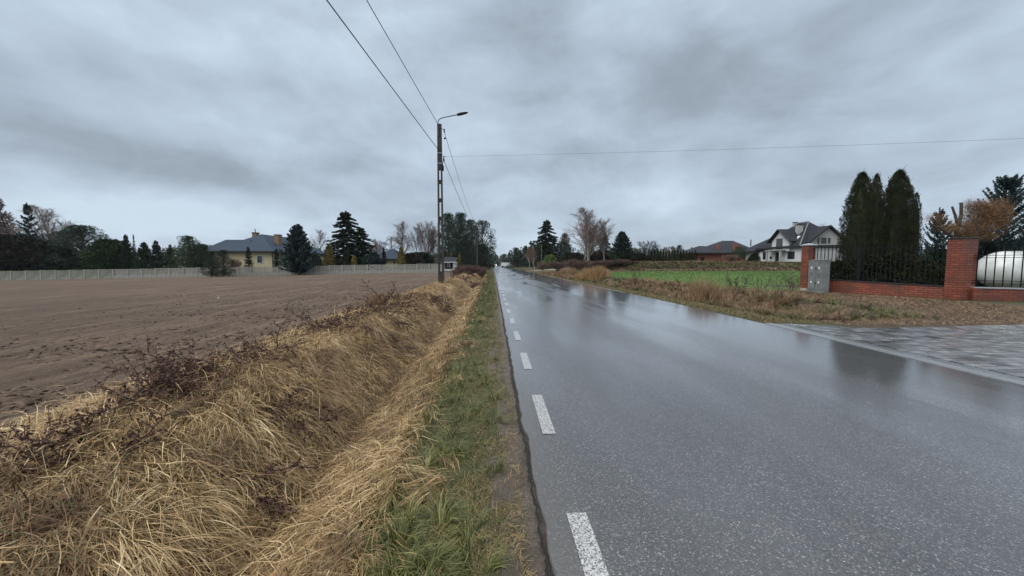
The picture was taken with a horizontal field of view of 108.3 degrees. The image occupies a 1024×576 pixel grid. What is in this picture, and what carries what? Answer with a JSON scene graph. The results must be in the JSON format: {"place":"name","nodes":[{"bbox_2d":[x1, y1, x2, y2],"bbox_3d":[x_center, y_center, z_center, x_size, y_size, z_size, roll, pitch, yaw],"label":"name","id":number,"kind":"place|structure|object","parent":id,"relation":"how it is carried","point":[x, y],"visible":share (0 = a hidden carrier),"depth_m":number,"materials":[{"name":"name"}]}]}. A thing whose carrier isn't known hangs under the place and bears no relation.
{"place":"outdoors","nodes":[
{"label":"outdoors","id":0,"kind":"place"},
{"bbox_2d":[0,273,460,433],"bbox_3d":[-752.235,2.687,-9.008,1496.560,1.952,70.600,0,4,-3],"label":"ploughed field","id":1,"kind":"structure","parent":0,"point":[93,299],"depth_m":10.61,"materials":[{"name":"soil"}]},
{"bbox_2d":[199,251,222,276],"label":"pine tree","id":2,"kind":"object","parent":1,"relation":"on","point":[210,255],"visible":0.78,"depth_m":57.01,"materials":[{"name":"green plant"}]},
{"bbox_2d":[210,249,236,276],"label":"pine tree","id":3,"kind":"object","parent":1,"relation":"on","point":[223,268],"visible":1,"depth_m":57.13,"materials":[{"name":"green plant"}]},
{"bbox_2d":[273,224,321,274],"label":"spruce tree","id":4,"kind":"object","parent":1,"relation":"on","point":[294,260],"visible":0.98,"depth_m":59.95,"materials":[{"name":"green plant"}]},
{"bbox_2d":[6,292,465,575],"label":"ditch","id":5,"kind":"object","parent":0,"point":[378,395],"visible":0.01,"depth_m":4.05,"materials":[{"name":"brown plant"}]},
{"bbox_2d":[0,408,77,480],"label":"bramble","id":6,"kind":"object","parent":5,"relation":"on","point":[26,442],"visible":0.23,"depth_m":2.52,"materials":[{"name":"brown plant"}]},
{"bbox_2d":[0,399,188,498],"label":"bramble","id":7,"kind":"object","parent":5,"relation":"on","point":[77,430],"visible":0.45,"depth_m":2.40,"materials":[{"name":"brown plant"}]},
{"bbox_2d":[62,334,239,432],"bbox_3d":[-2.986,0.877,3.264,1.145,0.926,1.422,-4,5,-44],"label":"bramble","id":8,"kind":"object","parent":5,"relation":"on","point":[158,378],"visible":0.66,"depth_m":3.23,"materials":[{"name":"brown plant"}]},
{"bbox_2d":[196,316,317,372],"bbox_3d":[-2.919,0.741,4.369,1.379,0.907,1.751,0,4,-3],"label":"bramble","id":9,"kind":"object","parent":5,"relation":"on","point":[251,347],"visible":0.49,"depth_m":4.16,"materials":[{"name":"brown plant"}]},
{"bbox_2d":[205,451,318,532],"bbox_3d":[-1.897,1.485,2.682,0.895,0.535,0.730,0,4,-3],"label":"bramble","id":10,"kind":"object","parent":5,"relation":"on","point":[263,501],"visible":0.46,"depth_m":2.58,"materials":[{"name":"brown plant"}]},
{"bbox_2d":[225,376,352,441],"bbox_3d":[-2.155,1.260,3.498,1.190,0.844,0.989,0,4,-3],"label":"bramble","id":11,"kind":"object","parent":5,"relation":"on","point":[277,412],"visible":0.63,"depth_m":3.42,"materials":[{"name":"brown plant"}]},
{"bbox_2d":[256,304,371,343],"bbox_3d":[-3.114,0.687,6.366,1.579,0.922,1.840,0,4,-3],"label":"bramble","id":12,"kind":"object","parent":5,"relation":"on","point":[334,320],"visible":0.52,"depth_m":6.11,"materials":[{"name":"brown plant"}]},
{"bbox_2d":[342,279,432,323],"bbox_3d":[-3.043,0.363,9.284,1.902,1.232,2.476,1,4,10],"label":"bramble","id":13,"kind":"object","parent":5,"relation":"on","point":[398,302],"visible":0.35,"depth_m":9.11,"materials":[{"name":"brown plant"}]},
{"bbox_2d":[354,284,424,354],"bbox_3d":[-2.455,0.597,7.737,1.791,1.334,1.595,2,4,26],"label":"bramble","id":14,"kind":"object","parent":5,"relation":"on","point":[384,308],"visible":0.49,"depth_m":7.60,"materials":[{"name":"brown plant"}]},
{"bbox_2d":[280,279,538,575],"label":"withered grass","id":15,"kind":"structure","parent":5,"relation":"on","point":[526,522],"depth_m":2.49,"materials":[{"name":"beige plant"}]},
{"bbox_2d":[422,292,453,315],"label":"bramble","id":16,"kind":"object","parent":5,"relation":"on","point":[437,298],"visible":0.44,"depth_m":12.37,"materials":[{"name":"brown plant"}]},
{"bbox_2d":[437,112,467,283],"bbox_3d":[-3.337,-4.795,20.923,1.783,10.008,0.250,0,4,0],"label":"utility pole","id":17,"kind":"object","parent":5,"relation":"on","point":[440,166],"visible":0.96,"depth_m":20.83,"materials":[{"name":"concrete"}]},
{"bbox_2d":[326,0,437,148],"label":"overhead cable","id":18,"kind":"object","parent":17,"relation":"attached to","point":[373,62],"visible":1,"depth_m":11.63,"materials":[{"name":"grey plastic"}]},
{"bbox_2d":[451,265,485,273],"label":"shrub","id":19,"kind":"object","parent":5,"relation":"on","point":[468,269],"visible":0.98,"depth_m":37.59,"materials":[{"name":"brown plant"}]},
{"bbox_2d":[0,272,488,575],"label":"dry grass","id":20,"kind":"structure","parent":0,"point":[456,289],"depth_m":2.61,"materials":[{"name":"beige plant"}]},
{"bbox_2d":[0,0,1023,261],"label":"sky","id":21,"kind":"structure","parent":0,"point":[212,122],"materials":[{"name":"grey"}]},
{"bbox_2d":[11,265,1023,326],"bbox_3d":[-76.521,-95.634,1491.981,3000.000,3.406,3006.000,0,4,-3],"label":"ground","id":22,"kind":"structure","parent":0,"point":[1018,304],"depth_m":26.32,"materials":[{"name":"brown soil"}]},
{"bbox_2d":[0,198,25,234],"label":"larch tree","id":23,"kind":"object","parent":22,"relation":"on","point":[9,231],"visible":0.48,"depth_m":69.70,"materials":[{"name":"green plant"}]},
{"bbox_2d":[0,233,28,270],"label":"shrub","id":24,"kind":"object","parent":22,"relation":"on","point":[5,238],"visible":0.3,"depth_m":60.83,"materials":[{"name":"green plant"}]},
{"bbox_2d":[14,202,44,238],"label":"larch tree","id":25,"kind":"object","parent":22,"relation":"on","point":[26,206],"visible":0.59,"depth_m":64.22,"materials":[{"name":"green plant"}]},
{"bbox_2d":[0,238,63,270],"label":"shrub","id":26,"kind":"object","parent":22,"relation":"on","point":[27,250],"visible":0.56,"depth_m":61.47,"materials":[{"name":"green plant"}]},
{"bbox_2d":[1,204,77,247],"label":"birch tree","id":27,"kind":"object","parent":22,"relation":"on","point":[44,219],"visible":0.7,"depth_m":66.37,"materials":[{"name":"brown plant"}]},
{"bbox_2d":[35,247,87,270],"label":"shrub","id":28,"kind":"object","parent":22,"relation":"on","point":[61,254],"visible":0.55,"depth_m":63.37,"materials":[{"name":"green plant"}]},
{"bbox_2d":[31,224,112,269],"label":"pine tree","id":29,"kind":"object","parent":22,"relation":"on","point":[80,231],"visible":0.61,"depth_m":64.06,"materials":[{"name":"green plant"}]},
{"bbox_2d":[76,238,135,271],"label":"shrub","id":30,"kind":"object","parent":22,"relation":"on","point":[105,254],"visible":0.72,"depth_m":62.95,"materials":[{"name":"green plant"}]},
{"bbox_2d":[117,234,134,271],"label":"spruce tree","id":31,"kind":"object","parent":22,"relation":"on","point":[125,261],"visible":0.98,"depth_m":63.55,"materials":[{"name":"green plant"}]},
{"bbox_2d":[132,242,156,272],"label":"spruce tree","id":32,"kind":"object","parent":22,"relation":"on","point":[143,251],"visible":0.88,"depth_m":64.29,"materials":[{"name":"green plant"}]},
{"bbox_2d":[145,240,166,270],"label":"spruce tree","id":33,"kind":"object","parent":22,"relation":"on","point":[156,248],"visible":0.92,"depth_m":64.60,"materials":[{"name":"green plant"}]},
{"bbox_2d":[166,235,208,273],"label":"pine tree","id":34,"kind":"object","parent":22,"relation":"on","point":[187,241],"visible":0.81,"depth_m":63.08,"materials":[{"name":"green plant"}]},
{"bbox_2d":[0,264,441,280],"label":"concrete fence","id":35,"kind":"object","parent":22,"relation":"on","point":[57,274],"visible":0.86,"depth_m":59.84,"materials":[{"name":"grey concrete"}]},
{"bbox_2d":[201,229,324,271],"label":"bungalow","id":36,"kind":"object","parent":22,"relation":"on","point":[262,247],"visible":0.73,"depth_m":66.90,"materials":[{"name":"yellow stone"}]},
{"bbox_2d":[321,244,336,270],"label":"golden thuja","id":37,"kind":"object","parent":22,"relation":"on","point":[329,257],"visible":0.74,"depth_m":63.34,"materials":[{"name":"yellow plant"}]},
{"bbox_2d":[320,211,372,269],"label":"spruce tree","id":38,"kind":"object","parent":22,"relation":"on","point":[343,237],"visible":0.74,"depth_m":68.82,"materials":[{"name":"green plant"}]},
{"bbox_2d":[340,228,375,264],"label":"spruce tree","id":39,"kind":"object","parent":22,"relation":"on","point":[361,230],"visible":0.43,"depth_m":71.12,"materials":[{"name":"green plant"}]},
{"bbox_2d":[202,271,533,575],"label":"verge grass","id":40,"kind":"structure","parent":22,"relation":"on","point":[421,559],"depth_m":2.46,"materials":[{"name":"green plant"}]},
{"bbox_2d":[366,251,381,270],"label":"shrub","id":41,"kind":"object","parent":22,"relation":"on","point":[374,259],"visible":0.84,"depth_m":63.20,"materials":[{"name":"green plant"}]},
{"bbox_2d":[379,249,398,266],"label":"bungalow","id":42,"kind":"object","parent":22,"relation":"on","point":[391,255],"visible":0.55,"depth_m":88.82,"materials":[{"name":"grey stone"}]},
{"bbox_2d":[389,221,415,252],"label":"birch tree","id":43,"kind":"object","parent":22,"relation":"on","point":[397,238],"visible":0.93,"depth_m":91.03,"materials":[{"name":"brown plant"}]},
{"bbox_2d":[404,253,424,268],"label":"shrub","id":44,"kind":"object","parent":22,"relation":"on","point":[412,258],"visible":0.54,"depth_m":68.69,"materials":[{"name":"green plant"}]},
{"bbox_2d":[412,252,435,267],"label":"shrub","id":45,"kind":"object","parent":22,"relation":"on","point":[426,258],"visible":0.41,"depth_m":74.64,"materials":[{"name":"green plant"}]},
{"bbox_2d":[411,221,437,257],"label":"birch tree","id":46,"kind":"object","parent":22,"relation":"on","point":[421,237],"visible":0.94,"depth_m":84.19,"materials":[{"name":"grey plant"}]},
{"bbox_2d":[432,212,462,262],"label":"pine tree","id":47,"kind":"object","parent":22,"relation":"on","point":[449,226],"visible":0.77,"depth_m":82.75,"materials":[{"name":"green plant"}]},
{"bbox_2d":[444,257,457,270],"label":"shed","id":48,"kind":"structure","parent":22,"relation":"on","point":[450,263],"depth_m":65.02,"materials":[{"name":"tile"}]},
{"bbox_2d":[446,211,475,266],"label":"pine tree","id":49,"kind":"object","parent":22,"relation":"on","point":[459,218],"visible":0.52,"depth_m":88.56,"materials":[{"name":"green plant"}]},
{"bbox_2d":[452,239,484,266],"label":"pine tree","id":50,"kind":"object","parent":22,"relation":"on","point":[466,243],"visible":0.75,"depth_m":83.05,"materials":[{"name":"green plant"}]},
{"bbox_2d":[462,218,484,264],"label":"pine tree","id":51,"kind":"object","parent":22,"relation":"on","point":[470,227],"visible":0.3,"depth_m":93.71,"materials":[{"name":"green plant"}]},
{"bbox_2d":[473,244,494,269],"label":"pine tree","id":52,"kind":"object","parent":22,"relation":"on","point":[483,251],"visible":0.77,"depth_m":91.40,"materials":[{"name":"green plant"}]},
{"bbox_2d":[473,219,496,265],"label":"pine tree","id":53,"kind":"object","parent":22,"relation":"on","point":[483,229],"visible":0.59,"depth_m":96.94,"materials":[{"name":"green plant"}]},
{"bbox_2d":[508,247,524,267],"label":"pine tree","id":54,"kind":"object","parent":22,"relation":"on","point":[515,252],"visible":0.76,"depth_m":148.67,"materials":[{"name":"green plant"}]},
{"bbox_2d":[503,240,570,266],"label":"forest","id":55,"kind":"object","parent":22,"relation":"on","point":[522,252],"visible":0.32,"depth_m":137.34,"materials":[{"name":"green plant"}]},
{"bbox_2d":[526,220,560,266],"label":"spruce tree","id":56,"kind":"object","parent":22,"relation":"on","point":[546,238],"visible":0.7,"depth_m":104.70,"materials":[{"name":"green plant"}]},
{"bbox_2d":[555,233,573,255],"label":"spruce tree","id":57,"kind":"object","parent":22,"relation":"on","point":[564,246],"visible":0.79,"depth_m":100.95,"materials":[{"name":"green plant"}]},
{"bbox_2d":[557,252,584,265],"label":"shrub","id":58,"kind":"object","parent":22,"relation":"on","point":[572,256],"visible":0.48,"depth_m":80.37,"materials":[{"name":"brown plant"}]},
{"bbox_2d":[560,206,614,260],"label":"birch tree","id":59,"kind":"object","parent":22,"relation":"on","point":[587,230],"visible":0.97,"depth_m":70.44,"materials":[{"name":"brown plant"}]},
{"bbox_2d":[586,251,611,260],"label":"shrub","id":60,"kind":"object","parent":22,"relation":"on","point":[598,256],"visible":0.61,"depth_m":81.87,"materials":[{"name":"green plant"}]},
{"bbox_2d":[588,219,616,259],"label":"birch tree","id":61,"kind":"object","parent":22,"relation":"on","point":[603,236],"visible":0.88,"depth_m":71.15,"materials":[{"name":"brown plant"}]},
{"bbox_2d":[609,231,637,259],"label":"spruce tree","id":62,"kind":"object","parent":22,"relation":"on","point":[622,245],"visible":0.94,"depth_m":86.63,"materials":[{"name":"green plant"}]},
{"bbox_2d":[634,240,663,254],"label":"bare tree","id":63,"kind":"object","parent":22,"relation":"on","point":[652,247],"visible":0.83,"depth_m":90.22,"materials":[{"name":"grey plant"}]},
{"bbox_2d":[516,268,849,323],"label":"verge grass","id":64,"kind":"structure","parent":22,"relation":"on","point":[722,309],"depth_m":13.28,"materials":[{"name":"plant"}]},
{"bbox_2d":[676,240,750,260],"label":"bungalow","id":65,"kind":"object","parent":22,"relation":"on","point":[715,251],"visible":0.62,"depth_m":94.51,"materials":[{"name":"red brick"}]},
{"bbox_2d":[744,221,842,261],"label":"house","id":66,"kind":"structure","parent":22,"relation":"on","point":[781,245],"depth_m":77.21,"materials":[{"name":"paint"}]},
{"bbox_2d":[829,260,861,279],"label":"shrub","id":67,"kind":"object","parent":22,"relation":"on","point":[848,267],"visible":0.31,"depth_m":22.07,"materials":[{"name":"green plant"}]},
{"bbox_2d":[835,168,882,260],"bbox_3d":[21.779,-3.600,23.214,2.234,7.663,2.209,0,4,-3],"label":"thuja","id":68,"kind":"object","parent":22,"relation":"on","point":[860,223],"visible":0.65,"depth_m":22.80,"materials":[{"name":"green plant"}]},
{"bbox_2d":[845,253,901,281],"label":"shrub","id":69,"kind":"object","parent":22,"relation":"on","point":[869,264],"visible":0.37,"depth_m":21.59,"materials":[{"name":"green plant"}]},
{"bbox_2d":[871,172,885,247],"bbox_3d":[23.873,-3.743,24.408,1.351,7.806,1.320,-3,5,-34],"label":"thuja","id":70,"kind":"object","parent":22,"relation":"on","point":[876,180],"visible":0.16,"depth_m":24.06,"materials":[{"name":"green plant"}]},
{"bbox_2d":[813,243,946,298],"bbox_3d":[17.916,-0.715,18.407,0.340,3.125,5.210,-2,4,-25],"label":"brick fence","id":71,"kind":"object","parent":22,"relation":"on","point":[871,287],"visible":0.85,"depth_m":17.90,"materials":[{"name":"brick"}]},
{"bbox_2d":[765,323,1023,385],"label":"driveway kerb","id":72,"kind":"structure","parent":22,"relation":"on","point":[988,375],"depth_m":5.86,"materials":[{"name":"concrete"}]},
{"bbox_2d":[864,252,927,282],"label":"shrub","id":73,"kind":"object","parent":22,"relation":"on","point":[898,263],"visible":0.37,"depth_m":20.91,"materials":[{"name":"green plant"}]},
{"bbox_2d":[871,165,921,256],"bbox_3d":[23.515,-3.568,22.595,2.273,7.680,2.244,0,4,-3],"label":"thuja","id":74,"kind":"object","parent":22,"relation":"on","point":[900,220],"visible":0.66,"depth_m":22.14,"materials":[{"name":"green plant"}]},
{"bbox_2d":[778,324,1023,380],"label":"driveway gutter","id":75,"kind":"object","parent":22,"relation":"on","point":[959,365],"visible":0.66,"depth_m":6.02,"materials":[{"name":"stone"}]},
{"bbox_2d":[909,190,923,255],"bbox_3d":[26.349,-3.158,24.240,0.980,6.586,0.981,0,4,-3],"label":"thuja","id":76,"kind":"object","parent":22,"relation":"on","point":[919,207],"visible":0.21,"depth_m":23.97,"materials":[{"name":"green plant"}]},
{"bbox_2d":[896,260,945,284],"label":"shrub","id":77,"kind":"object","parent":22,"relation":"on","point":[933,270],"visible":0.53,"depth_m":19.75,"materials":[{"name":"green plant"}]},
{"bbox_2d":[913,207,954,258],"bbox_3d":[24.631,-2.237,21.396,2.208,4.939,2.220,0,4,-3],"label":"spruce tree","id":78,"kind":"object","parent":22,"relation":"on","point":[934,240],"visible":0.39,"depth_m":21.29,"materials":[{"name":"green plant"}]},
{"bbox_2d":[922,248,946,282],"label":"shrub","id":79,"kind":"object","parent":22,"relation":"on","point":[934,255],"visible":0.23,"depth_m":19.95,"materials":[{"name":"green plant"}]},
{"bbox_2d":[943,237,981,300],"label":"brick pillar","id":80,"kind":"structure","parent":22,"relation":"on","point":[961,266],"depth_m":15.50,"materials":[{"name":"red brick"}]},
{"bbox_2d":[919,195,1017,244],"bbox_3d":[23.520,-2.209,19.071,4.837,5.405,2.105,0,4,0],"label":"lopped tree","id":81,"kind":"object","parent":22,"relation":"on","point":[996,216],"visible":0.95,"depth_m":18.85,"materials":[{"name":"brown plant"}]},
{"bbox_2d":[968,174,1023,259],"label":"spruce tree","id":82,"kind":"object","parent":22,"relation":"on","point":[1010,185],"visible":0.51,"depth_m":20.06,"materials":[{"name":"green plant"}]},
{"bbox_2d":[970,250,1023,301],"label":"brick fence","id":83,"kind":"object","parent":22,"relation":"on","point":[1003,294],"visible":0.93,"depth_m":15.15,"materials":[{"name":"brick"}]},
{"bbox_2d":[975,241,1020,286],"bbox_3d":[27.278,-1.270,21.520,5.195,2.962,5.456,-1,4,-22],"label":"shrub","id":84,"kind":"object","parent":22,"relation":"on","point":[990,250],"visible":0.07,"depth_m":20.69,"materials":[{"name":"green plant"}]},
{"bbox_2d":[977,251,1023,287],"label":"gas tank","id":85,"kind":"object","parent":22,"relation":"on","point":[999,270],"visible":0.63,"depth_m":17.18,"materials":[{"name":"white paint"}]},
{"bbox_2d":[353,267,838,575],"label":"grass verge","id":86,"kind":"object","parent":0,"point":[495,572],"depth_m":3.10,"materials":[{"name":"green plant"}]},
{"bbox_2d":[480,268,764,575],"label":"road shoulder","id":87,"kind":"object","parent":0,"point":[539,565],"visible":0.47,"depth_m":2.54},
{"bbox_2d":[449,302,544,574],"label":"gravel","id":88,"kind":"structure","parent":87,"relation":"on","point":[506,474],"depth_m":2.53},
{"bbox_2d":[599,278,674,295],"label":"rough ground","id":89,"kind":"structure","parent":0,"point":[609,280],"depth_m":31.95,"materials":[{"name":"brown plant"}]},
{"bbox_2d":[575,265,609,280],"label":"reed clump","id":90,"kind":"object","parent":89,"relation":"on","point":[598,273],"visible":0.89,"depth_m":36.20,"materials":[{"name":"beige plant"}]},
{"bbox_2d":[539,270,944,320],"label":"weeds","id":91,"kind":"object","parent":89,"relation":"on","point":[769,305],"visible":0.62,"depth_m":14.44,"materials":[{"name":"red plant"}]},
{"bbox_2d":[608,263,797,271],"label":"earth bank","id":92,"kind":"structure","parent":0,"point":[694,268],"depth_m":60.83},
{"bbox_2d":[562,259,594,271],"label":"shrub","id":93,"kind":"object","parent":92,"relation":"on","point":[577,264],"visible":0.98,"depth_m":59.29,"materials":[{"name":"brown plant"}]},
{"bbox_2d":[580,260,834,272],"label":"weeds","id":94,"kind":"object","parent":92,"relation":"on","point":[738,268],"visible":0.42,"depth_m":61.48,"materials":[{"name":"red plant"}]},
{"bbox_2d":[611,271,800,290],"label":"green field","id":95,"kind":"structure","parent":0,"point":[726,281],"depth_m":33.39,"materials":[{"name":"plant"}]},
{"bbox_2d":[494,265,1023,575],"bbox_3d":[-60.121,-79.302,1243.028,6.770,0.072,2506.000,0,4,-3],"label":"road","id":96,"kind":"structure","parent":0,"point":[684,440],"depth_m":3.02,"materials":[{"name":"grey asphalt"}]},
{"bbox_2d":[496,283,550,575],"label":"road edge crack","id":97,"kind":"object","parent":96,"relation":"on","point":[547,571],"visible":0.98,"depth_m":2.59,"materials":[{"name":"asphalt"}]},
{"bbox_2d":[494,268,609,575],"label":"road marking","id":98,"kind":"object","parent":96,"relation":"on","point":[591,557],"visible":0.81,"depth_m":2.08,"materials":[{"name":"paint"}]},
{"bbox_2d":[671,287,1023,327],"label":"bare ground","id":99,"kind":"structure","parent":0,"point":[894,320],"depth_m":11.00,"materials":[{"name":"brown plant"}]},
{"bbox_2d":[680,274,736,303],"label":"reed clump","id":100,"kind":"object","parent":99,"relation":"on","point":[712,292],"visible":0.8,"depth_m":15.29,"materials":[{"name":"beige plant"}]},
{"bbox_2d":[800,243,817,290],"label":"brick pillar","id":101,"kind":"structure","parent":99,"relation":"on","point":[808,253],"depth_m":20.86,"materials":[{"name":"brick"}]},
{"bbox_2d":[807,259,831,292],"bbox_3d":[16.326,-0.514,19.698,0.410,2.009,1.020,0,4,0],"label":"meter cabinet","id":102,"kind":"object","parent":99,"relation":"on","point":[819,275],"visible":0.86,"depth_m":19.45,"materials":[{"name":"white metal"}]},
{"bbox_2d":[782,323,1023,377],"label":"driveway","id":103,"kind":"structure","parent":0,"point":[998,348],"depth_m":7.15,"materials":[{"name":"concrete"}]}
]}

